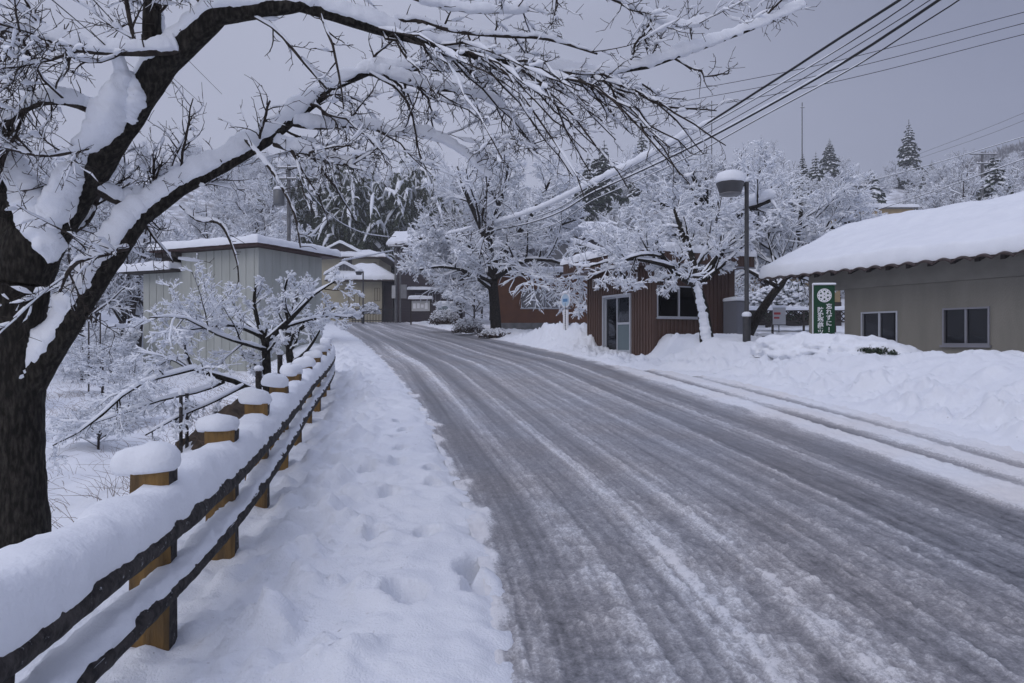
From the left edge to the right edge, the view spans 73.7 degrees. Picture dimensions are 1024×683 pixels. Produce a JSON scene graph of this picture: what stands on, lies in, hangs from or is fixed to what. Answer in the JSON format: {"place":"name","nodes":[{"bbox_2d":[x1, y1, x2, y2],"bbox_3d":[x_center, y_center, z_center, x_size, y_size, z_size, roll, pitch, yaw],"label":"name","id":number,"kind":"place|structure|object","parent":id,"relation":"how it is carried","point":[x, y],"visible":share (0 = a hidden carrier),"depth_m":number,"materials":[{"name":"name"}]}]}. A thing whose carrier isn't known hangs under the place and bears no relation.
{"place":"outdoors","nodes":[
{"label":"outdoors","id":0,"kind":"place"},
{"bbox_2d":[0,0,1023,213],"label":"sky","id":1,"kind":"structure","parent":0,"point":[944,99],"materials":[{"name":"grey"}]},
{"bbox_2d":[15,154,1023,682],"bbox_3d":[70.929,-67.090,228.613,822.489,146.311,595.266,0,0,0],"label":"ground","id":2,"kind":"structure","parent":0,"point":[357,554],"depth_m":5.22,"materials":[{"name":"white snow"}]},
{"bbox_2d":[38,145,143,334],"bbox_3d":[-22.624,-4.510,35.951,6.387,10.959,7.903,0,0,-6],"label":"hillside tree","id":3,"kind":"object","parent":2,"relation":"on","point":[60,159],"visible":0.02,"depth_m":34.65,"materials":[{"name":"white plant"}]},
{"bbox_2d":[47,199,142,332],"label":"hillside tree","id":4,"kind":"object","parent":2,"relation":"on","point":[76,252],"visible":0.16,"depth_m":31.16,"materials":[{"name":"white plant"}]},
{"bbox_2d":[45,397,146,449],"bbox_3d":[-7.599,1.543,12.153,1.566,1.154,1.256,0,0,-3],"label":"shrub","id":5,"kind":"object","parent":2,"relation":"on","point":[100,428],"visible":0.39,"depth_m":12.20,"materials":[{"name":"white plant"}]},
{"bbox_2d":[55,337,143,392],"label":"hillside tree","id":6,"kind":"object","parent":2,"relation":"on","point":[82,362],"visible":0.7,"depth_m":19.73,"materials":[{"name":"white plant"}]},
{"bbox_2d":[58,332,141,379],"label":"hillside tree","id":7,"kind":"object","parent":2,"relation":"on","point":[77,343],"visible":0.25,"depth_m":22.96,"materials":[{"name":"white plant"}]},
{"bbox_2d":[64,324,141,372],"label":"hillside tree","id":8,"kind":"object","parent":2,"relation":"on","point":[102,336],"visible":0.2,"depth_m":25.50,"materials":[{"name":"white plant"}]},
{"bbox_2d":[73,320,142,357],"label":"hillside tree","id":9,"kind":"object","parent":2,"relation":"on","point":[134,335],"visible":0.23,"depth_m":27.27,"materials":[{"name":"white plant"}]},
{"bbox_2d":[49,167,189,332],"bbox_3d":[-18.977,-3.872,33.696,6.739,10.213,6.196,0,0,-12],"label":"hillside tree","id":10,"kind":"object","parent":2,"relation":"on","point":[138,278],"visible":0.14,"depth_m":33.26,"materials":[{"name":"white plant"}]},
{"bbox_2d":[84,376,162,429],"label":"hillside tree","id":11,"kind":"object","parent":2,"relation":"on","point":[129,398],"visible":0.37,"depth_m":14.42,"materials":[{"name":"white plant"}]},
{"bbox_2d":[84,353,174,398],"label":"hillside tree","id":12,"kind":"object","parent":2,"relation":"on","point":[115,377],"visible":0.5,"depth_m":16.83,"materials":[{"name":"white plant"}]},
{"bbox_2d":[127,139,156,176],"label":"hillside tree","id":13,"kind":"object","parent":2,"relation":"on","point":[145,149],"visible":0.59,"depth_m":146.83,"materials":[{"name":"white plant"}]},
{"bbox_2d":[45,335,255,473],"bbox_3d":[-4.499,0.733,8.587,2.580,1.647,0.977,0,0,-30],"label":"bent tree","id":14,"kind":"object","parent":2,"relation":"on","point":[139,384],"visible":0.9,"depth_m":8.59,"materials":[{"name":"white plant"}]},
{"bbox_2d":[109,226,194,346],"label":"hillside tree","id":15,"kind":"object","parent":2,"relation":"on","point":[176,234],"visible":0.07,"depth_m":34.89,"materials":[{"name":"white plant"}]},
{"bbox_2d":[0,337,335,682],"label":"rail fence","id":16,"kind":"object","parent":2,"relation":"on","point":[58,584],"visible":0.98,"depth_m":3.00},
{"bbox_2d":[46,353,296,528],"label":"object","id":17,"kind":"structure","parent":2,"relation":"on","point":[91,493],"depth_m":11.33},
{"bbox_2d":[167,141,210,160],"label":"hillside tree","id":18,"kind":"object","parent":2,"relation":"on","point":[191,152],"visible":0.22,"depth_m":146.19,"materials":[{"name":"white plant"}]},
{"bbox_2d":[178,191,234,238],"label":"hillside tree","id":19,"kind":"object","parent":2,"relation":"on","point":[195,225],"visible":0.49,"depth_m":90.03,"materials":[{"name":"white plant"}]},
{"bbox_2d":[175,398,244,449],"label":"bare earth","id":20,"kind":"structure","parent":2,"relation":"on","point":[235,408],"depth_m":8.92,"materials":[{"name":"brown soil"}]},
{"bbox_2d":[178,388,183,452],"bbox_3d":[-4.171,1.081,8.600,0.070,0.988,0.067,0,0,0],"label":"short post","id":21,"kind":"object","parent":20,"relation":"on","point":[180,392],"visible":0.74,"depth_m":8.58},
{"bbox_2d":[199,171,248,229],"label":"hillside tree","id":22,"kind":"object","parent":2,"relation":"on","point":[216,198],"visible":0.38,"depth_m":100.72,"materials":[{"name":"white plant"}]},
{"bbox_2d":[117,234,340,372],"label":"shed","id":23,"kind":"structure","parent":2,"relation":"on","point":[270,260],"depth_m":27.16,"materials":[{"name":"beige metal"}]},
{"bbox_2d":[125,253,364,391],"bbox_3d":[-3.983,-0.072,10.619,3.401,2.337,3.752,0,0,0],"label":"cherry tree","id":24,"kind":"object","parent":2,"relation":"on","point":[214,324],"visible":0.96,"depth_m":10.58,"materials":[{"name":"white plant"}]},
{"bbox_2d":[215,171,283,236],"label":"hillside tree","id":25,"kind":"object","parent":2,"relation":"on","point":[234,217],"visible":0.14,"depth_m":89.97,"materials":[{"name":"white plant"}]},
{"bbox_2d":[216,167,295,239],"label":"hillside tree","id":26,"kind":"object","parent":2,"relation":"on","point":[242,208],"visible":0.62,"depth_m":82.62,"materials":[{"name":"white plant"}]},
{"bbox_2d":[201,220,316,243],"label":"hillside tree","id":27,"kind":"object","parent":2,"relation":"on","point":[274,233],"visible":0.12,"depth_m":61.30,"materials":[{"name":"white plant"}]},
{"bbox_2d":[248,149,284,179],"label":"hillside tree","id":28,"kind":"object","parent":2,"relation":"on","point":[259,167],"visible":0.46,"depth_m":136.58,"materials":[{"name":"white plant"}]},
{"bbox_2d":[221,279,341,362],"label":"cherry tree","id":29,"kind":"object","parent":2,"relation":"on","point":[290,347],"visible":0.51,"depth_m":12.94,"materials":[{"name":"white plant"}]},
{"bbox_2d":[273,164,296,240],"bbox_3d":[-18.537,-7.407,56.000,2.076,14.165,0.900,0,0,0],"label":"utility pole","id":30,"kind":"object","parent":2,"relation":"on","point":[278,197],"visible":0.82,"depth_m":55.77,"materials":[{"name":"concrete"}]},
{"bbox_2d":[253,165,330,243],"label":"bamboo","id":31,"kind":"object","parent":2,"relation":"on","point":[302,217],"visible":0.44,"depth_m":92.11,"materials":[{"name":"green"}]},
{"bbox_2d":[292,156,322,189],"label":"hillside tree","id":32,"kind":"object","parent":2,"relation":"on","point":[313,170],"visible":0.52,"depth_m":158.97,"materials":[{"name":"white plant"}]},
{"bbox_2d":[313,166,377,241],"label":"bamboo","id":33,"kind":"object","parent":2,"relation":"on","point":[354,201],"visible":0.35,"depth_m":89.04,"materials":[{"name":"green"}]},
{"bbox_2d":[304,185,386,245],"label":"bamboo","id":34,"kind":"object","parent":2,"relation":"on","point":[314,214],"visible":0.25,"depth_m":89.73,"materials":[{"name":"green"}]},
{"bbox_2d":[312,195,393,259],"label":"bamboo","id":35,"kind":"object","parent":2,"relation":"on","point":[352,233],"visible":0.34,"depth_m":87.08,"materials":[{"name":"green"}]},
{"bbox_2d":[300,178,409,251],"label":"bamboo","id":36,"kind":"object","parent":2,"relation":"on","point":[391,194],"visible":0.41,"depth_m":88.06,"materials":[{"name":"grey"}]},
{"bbox_2d":[322,240,393,321],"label":"house","id":37,"kind":"structure","parent":2,"relation":"on","point":[378,279],"depth_m":74.60,"materials":[{"name":"beige paint"}]},
{"bbox_2d":[332,170,412,236],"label":"bamboo","id":38,"kind":"object","parent":2,"relation":"on","point":[380,189],"visible":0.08,"depth_m":95.33,"materials":[{"name":"green"}]},
{"bbox_2d":[356,212,412,273],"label":"bamboo","id":39,"kind":"object","parent":2,"relation":"on","point":[362,244],"visible":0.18,"depth_m":88.28,"materials":[{"name":"green"}]},
{"bbox_2d":[388,243,406,322],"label":"utility pole","id":40,"kind":"object","parent":2,"relation":"on","point":[402,291],"visible":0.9,"depth_m":69.87,"materials":[{"name":"concrete"}]},
{"bbox_2d":[397,0,900,244],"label":"power cable","id":41,"kind":"object","parent":40,"relation":"attached to","point":[642,156],"visible":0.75,"depth_m":22.26,"materials":[{"name":"black plastic"}]},
{"bbox_2d":[411,0,913,242],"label":"power cable","id":42,"kind":"object","parent":40,"relation":"attached to","point":[804,69],"visible":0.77,"depth_m":16.95,"materials":[{"name":"black plastic"}]},
{"bbox_2d":[399,0,940,244],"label":"power cable","id":43,"kind":"object","parent":40,"relation":"attached to","point":[822,74],"visible":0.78,"depth_m":16.65,"materials":[{"name":"black plastic"}]},
{"bbox_2d":[402,0,959,244],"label":"power cable","id":44,"kind":"object","parent":40,"relation":"attached to","point":[814,88],"visible":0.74,"depth_m":16.46,"materials":[{"name":"black plastic"}]},
{"bbox_2d":[463,0,929,233],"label":"power cable","id":45,"kind":"object","parent":40,"relation":"attached to","point":[765,100],"visible":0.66,"depth_m":16.07,"materials":[{"name":"black plastic"}]},
{"bbox_2d":[0,0,818,548],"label":"cherry tree","id":46,"kind":"object","parent":2,"relation":"on","point":[46,222],"visible":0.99,"depth_m":4.82,"materials":[{"name":"black plant"}]},
{"bbox_2d":[355,179,466,241],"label":"bamboo","id":47,"kind":"object","parent":2,"relation":"on","point":[409,211],"visible":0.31,"depth_m":89.37,"materials":[{"name":"grey"}]},
{"bbox_2d":[393,169,432,215],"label":"bamboo","id":48,"kind":"object","parent":2,"relation":"on","point":[423,196],"visible":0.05,"depth_m":97.81,"materials":[{"name":"white"}]},
{"bbox_2d":[393,147,439,217],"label":"bamboo","id":49,"kind":"object","parent":2,"relation":"on","point":[418,177],"visible":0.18,"depth_m":100.32,"materials":[{"name":"white"}]},
{"bbox_2d":[377,173,455,248],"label":"bamboo","id":50,"kind":"object","parent":2,"relation":"on","point":[398,184],"visible":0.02,"depth_m":94.55,"materials":[{"name":"green"}]},
{"bbox_2d":[408,295,431,324],"bbox_3d":[-8.281,-2.794,62.071,2.247,2.788,0.810,0,0,0],"label":"notice board","id":51,"kind":"object","parent":2,"relation":"on","point":[419,306],"visible":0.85,"depth_m":62.01,"materials":[{"name":"grey metal"}]},
{"bbox_2d":[386,231,464,321],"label":"house","id":52,"kind":"structure","parent":2,"relation":"on","point":[417,288],"depth_m":72.00,"materials":[{"name":"wood"}]},
{"bbox_2d":[427,308,459,324],"bbox_3d":[-4.335,-1.599,44.048,2.318,1.108,2.114,0,0,0],"label":"shrub","id":53,"kind":"object","parent":2,"relation":"on","point":[442,316],"visible":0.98,"depth_m":43.63,"materials":[{"name":"white plant"}]},
{"bbox_2d":[414,174,502,317],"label":"hillside tree","id":54,"kind":"object","parent":2,"relation":"on","point":[456,226],"visible":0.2,"depth_m":56.45,"materials":[{"name":"white plant"}]},
{"bbox_2d":[433,281,489,318],"bbox_3d":[-3.700,-3.142,54.004,5.365,4.381,4.305,0,0,11],"label":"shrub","id":55,"kind":"object","parent":2,"relation":"on","point":[462,296],"visible":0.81,"depth_m":53.80,"materials":[{"name":"white plant"}]},
{"bbox_2d":[451,315,484,333],"bbox_3d":[-2.532,-0.987,39.501,1.988,1.123,1.933,0,0,0],"label":"shrub","id":56,"kind":"object","parent":2,"relation":"on","point":[468,325],"visible":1,"depth_m":39.16,"materials":[{"name":"white plant"}]},
{"bbox_2d":[394,133,592,328],"bbox_3d":[-0.524,-6.021,37.198,11.658,12.072,11.509,0,0,0],"label":"cherry tree","id":57,"kind":"object","parent":2,"relation":"on","point":[440,245],"visible":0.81,"depth_m":35.35,"materials":[{"name":"white plant"}]},
{"bbox_2d":[477,328,510,337],"bbox_3d":[-0.845,-0.426,34.981,1.923,0.608,1.615,0,0,0],"label":"shrub","id":58,"kind":"object","parent":2,"relation":"on","point":[494,333],"visible":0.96,"depth_m":34.58,"materials":[{"name":"white plant"}]},
{"bbox_2d":[489,178,572,307],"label":"hillside tree","id":59,"kind":"object","parent":2,"relation":"on","point":[536,189],"visible":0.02,"depth_m":55.58,"materials":[{"name":"white plant"}]},
{"bbox_2d":[485,237,603,329],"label":"building","id":60,"kind":"structure","parent":2,"relation":"on","point":[513,313],"depth_m":41.00,"materials":[{"name":"wood"}]},
{"bbox_2d":[561,291,570,329],"bbox_3d":[2.081,-0.779,26.496,0.118,2.358,0.581,0,0,-31],"label":"bus stop sign","id":61,"kind":"object","parent":2,"relation":"on","point":[565,300],"visible":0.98,"depth_m":26.46,"materials":[{"name":"grey metal"}]},
{"bbox_2d":[568,158,609,229],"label":"conifer tree","id":62,"kind":"object","parent":2,"relation":"on","point":[597,207],"visible":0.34,"depth_m":115.15,"materials":[{"name":"green plant"}]},
{"bbox_2d":[590,141,628,223],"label":"conifer tree","id":63,"kind":"object","parent":2,"relation":"on","point":[614,195],"visible":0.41,"depth_m":118.48,"materials":[{"name":"green plant"}]},
{"bbox_2d":[595,198,638,228],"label":"hillside tree","id":64,"kind":"object","parent":2,"relation":"on","point":[614,211],"visible":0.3,"depth_m":111.40,"materials":[{"name":"white plant"}]},
{"bbox_2d":[619,131,656,206],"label":"conifer tree","id":65,"kind":"object","parent":2,"relation":"on","point":[633,190],"visible":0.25,"depth_m":129.50,"materials":[{"name":"green plant"}]},
{"bbox_2d":[560,242,756,355],"bbox_3d":[4.826,-1.179,23.210,4.723,3.758,4.795,0,0,-24],"label":"bus shelter hut","id":66,"kind":"object","parent":2,"relation":"on","point":[644,321],"visible":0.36,"depth_m":21.90,"materials":[{"name":"brown wood"}]},
{"bbox_2d":[602,293,630,353],"bbox_3d":[3.571,-0.585,22.852,0.473,1.970,1.719,0,0,-17],"label":"door","id":67,"kind":"structure","parent":66,"relation":"in","point":[623,329],"depth_m":22.72,"materials":[{"name":"silver metal"}]},
{"bbox_2d":[656,285,697,318],"bbox_3d":[5.254,-1.220,21.408,1.639,1.040,0.846,0,0,0],"label":"window","id":68,"kind":"structure","parent":66,"relation":"in","point":[680,304],"depth_m":21.41,"materials":[{"name":"black glass"}]},
{"bbox_2d":[561,187,773,342],"bbox_3d":[4.456,-2.127,17.510,7.499,5.156,2.810,0,0,-40],"label":"cherry tree","id":69,"kind":"object","parent":2,"relation":"on","point":[622,259],"visible":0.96,"depth_m":17.00,"materials":[{"name":"white plant"}]},
{"bbox_2d":[591,135,821,262],"bbox_3d":[7.665,-5.685,27.457,9.028,6.809,8.676,0,0,0],"label":"cherry tree","id":70,"kind":"object","parent":2,"relation":"on","point":[761,195],"visible":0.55,"depth_m":27.55,"materials":[{"name":"white plant"}]},
{"bbox_2d":[715,169,751,341],"bbox_3d":[5.467,-1.633,17.024,0.810,5.266,0.734,0,0,-37],"label":"street lamp","id":71,"kind":"object","parent":2,"relation":"on","point":[731,183],"visible":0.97,"depth_m":16.94,"materials":[{"name":"metal"}]},
{"bbox_2d":[723,297,743,333],"bbox_3d":[7.106,-0.360,21.769,0.476,2.120,0.692,0,0,-24],"label":"cabinet","id":72,"kind":"object","parent":2,"relation":"on","point":[733,309],"visible":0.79,"depth_m":21.54,"materials":[{"name":"grey metal"}]},
{"bbox_2d":[735,269,759,296],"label":"hillside tree","id":73,"kind":"object","parent":2,"relation":"on","point":[739,291],"visible":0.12,"depth_m":44.97,"materials":[{"name":"white plant"}]},
{"bbox_2d":[735,161,808,327],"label":"hillside tree","id":74,"kind":"object","parent":2,"relation":"on","point":[767,324],"visible":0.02,"depth_m":47.42,"materials":[{"name":"white plant"}]},
{"bbox_2d":[749,285,796,316],"bbox_3d":[15.230,-2.362,39.993,5.107,1.994,3.052,0,0,0],"label":"evergreen shrub","id":75,"kind":"object","parent":2,"relation":"on","point":[757,297],"visible":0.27,"depth_m":39.36,"materials":[{"name":"white plant"}]},
{"bbox_2d":[772,305,786,331],"bbox_3d":[11.738,-0.598,29.993,0.605,1.995,0.146,0,0,0],"label":"road sign","id":76,"kind":"object","parent":2,"relation":"on","point":[779,314],"visible":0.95,"depth_m":29.97,"materials":[{"name":"grey metal"}]},
{"bbox_2d":[765,280,808,323],"bbox_3d":[15.692,-2.216,37.986,3.406,2.456,2.642,0,0,0],"label":"evergreen shrub","id":77,"kind":"object","parent":2,"relation":"on","point":[788,295],"visible":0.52,"depth_m":37.41,"materials":[{"name":"white plant"}]},
{"bbox_2d":[689,153,885,335],"bbox_3d":[10.742,-3.849,26.244,8.899,7.543,5.391,0,0,0],"label":"cherry tree","id":78,"kind":"object","parent":2,"relation":"on","point":[814,229],"visible":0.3,"depth_m":25.67,"materials":[{"name":"white plant"}]},
{"bbox_2d":[735,270,840,325],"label":"tan house","id":79,"kind":"structure","parent":2,"relation":"on","point":[837,297],"depth_m":51.90,"materials":[{"name":"ceramic"}]},
{"bbox_2d":[749,306,844,333],"bbox_3d":[14.741,-0.796,34.007,6.832,1.992,0.351,0,0,0],"label":"lattice fence","id":80,"kind":"object","parent":2,"relation":"on","point":[798,308],"visible":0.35,"depth_m":33.96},
{"bbox_2d":[793,173,833,203],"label":"hillside tree","id":81,"kind":"object","parent":2,"relation":"on","point":[813,187],"visible":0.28,"depth_m":95.85,"materials":[{"name":"white plant"}]},
{"bbox_2d":[812,283,835,333],"bbox_3d":[7.129,-0.121,15.604,0.519,2.442,0.075,0,0,7],"label":"banner","id":82,"kind":"object","parent":2,"relation":"on","point":[824,308],"visible":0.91,"depth_m":15.60,"materials":[{"name":"green fabric"}]},
{"bbox_2d":[818,138,841,187],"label":"conifer tree","id":83,"kind":"object","parent":2,"relation":"on","point":[828,165],"visible":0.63,"depth_m":149.30,"materials":[{"name":"green plant"}]},
{"bbox_2d":[778,174,888,301],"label":"hillside tree","id":84,"kind":"object","parent":2,"relation":"on","point":[828,217],"visible":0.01,"depth_m":60.75,"materials":[{"name":"white plant"}]},
{"bbox_2d":[750,331,922,359],"bbox_3d":[6.981,0.152,14.578,1.853,0.764,4.121,0,0,-32],"label":"hedge","id":85,"kind":"object","parent":2,"relation":"on","point":[781,347],"visible":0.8,"depth_m":14.43,"materials":[{"name":"white plant"}]},
{"bbox_2d":[843,173,897,196],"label":"hillside tree","id":86,"kind":"object","parent":2,"relation":"on","point":[882,182],"visible":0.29,"depth_m":103.88,"materials":[{"name":"white plant"}]},
{"bbox_2d":[826,204,919,230],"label":"tan building","id":87,"kind":"structure","parent":2,"relation":"on","point":[897,208],"depth_m":69.82,"materials":[{"name":"concrete"}]},
{"bbox_2d":[859,169,886,203],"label":"conifer tree","id":88,"kind":"object","parent":2,"relation":"on","point":[877,193],"visible":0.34,"depth_m":98.95,"materials":[{"name":"green plant"}]},
{"bbox_2d":[757,191,1023,353],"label":"building","id":89,"kind":"structure","parent":2,"relation":"on","point":[948,279],"depth_m":14.75,"materials":[{"name":"grey paint"}]},
{"bbox_2d":[861,311,897,342],"bbox_3d":[8.461,-0.300,15.720,0.556,0.780,0.897,0,0,0],"label":"window","id":90,"kind":"structure","parent":89,"relation":"in","point":[883,324],"depth_m":15.71,"materials":[{"name":"silver metal"}]},
{"bbox_2d":[939,306,991,347],"bbox_3d":[9.327,-0.290,14.023,0.570,0.820,0.923,0,0,0],"label":"window","id":91,"kind":"structure","parent":89,"relation":"in","point":[965,326],"depth_m":14.02,"materials":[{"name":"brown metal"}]},
{"bbox_2d":[888,166,924,192],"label":"hillside tree","id":92,"kind":"object","parent":2,"relation":"on","point":[914,174],"visible":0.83,"depth_m":139.78,"materials":[{"name":"white plant"}]},
{"bbox_2d":[894,120,925,187],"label":"conifer tree","id":93,"kind":"object","parent":2,"relation":"on","point":[908,152],"visible":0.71,"depth_m":149.17,"materials":[{"name":"green plant"}]},
{"bbox_2d":[895,172,938,209],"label":"hillside tree","id":94,"kind":"object","parent":2,"relation":"on","point":[906,195],"visible":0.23,"depth_m":92.15,"materials":[{"name":"white plant"}]},
{"bbox_2d":[919,158,965,192],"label":"hillside tree","id":95,"kind":"object","parent":2,"relation":"on","point":[930,175],"visible":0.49,"depth_m":122.96,"materials":[{"name":"white plant"}]},
{"bbox_2d":[910,160,994,209],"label":"hillside tree","id":96,"kind":"object","parent":2,"relation":"on","point":[932,200],"visible":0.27,"depth_m":76.24,"materials":[{"name":"white plant"}]},
{"bbox_2d":[930,148,990,202],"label":"hillside tree","id":97,"kind":"object","parent":2,"relation":"on","point":[938,177],"visible":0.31,"depth_m":88.72,"materials":[{"name":"white plant"}]},
{"bbox_2d":[913,140,1023,186],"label":"wood","id":98,"kind":"object","parent":2,"relation":"on","point":[1006,150],"depth_m":421.14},
{"bbox_2d":[970,152,996,198],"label":"utility pole","id":99,"kind":"object","parent":2,"relation":"on","point":[982,162],"visible":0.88,"depth_m":79.87,"materials":[{"name":"wood"}]},
{"bbox_2d":[956,349,1023,356],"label":"hedge","id":100,"kind":"object","parent":2,"relation":"on","point":[1018,353],"visible":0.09,"depth_m":11.95,"materials":[{"name":"white plant"}]},
{"bbox_2d":[973,157,1013,200],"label":"conifer tree","id":101,"kind":"object","parent":2,"relation":"on","point":[995,177],"visible":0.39,"depth_m":85.40,"materials":[{"name":"green plant"}]},
{"bbox_2d":[977,157,1023,194],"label":"hillside tree","id":102,"kind":"object","parent":2,"relation":"on","point":[1019,170],"visible":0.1,"depth_m":86.85,"materials":[{"name":"white plant"}]},
{"bbox_2d":[989,166,1023,196],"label":"hillside tree","id":103,"kind":"object","parent":2,"relation":"on","point":[998,191],"visible":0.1,"depth_m":77.86,"materials":[{"name":"white plant"}]},
{"bbox_2d":[337,322,1023,682],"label":"road","id":104,"kind":"structure","parent":0,"point":[629,525],"depth_m":4.98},
{"bbox_2d":[478,23,1023,136],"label":"power cable","id":105,"kind":"object","parent":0,"point":[814,76],"visible":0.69,"depth_m":31.49,"materials":[{"name":"black plastic"}]},
{"bbox_2d":[481,12,1023,126],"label":"power cable","id":106,"kind":"object","parent":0,"point":[811,66],"visible":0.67,"depth_m":32.03,"materials":[{"name":"black plastic"}]},
{"bbox_2d":[488,34,1023,143],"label":"power cable","id":107,"kind":"object","parent":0,"point":[830,82],"visible":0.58,"depth_m":31.21,"materials":[{"name":"black plastic"}]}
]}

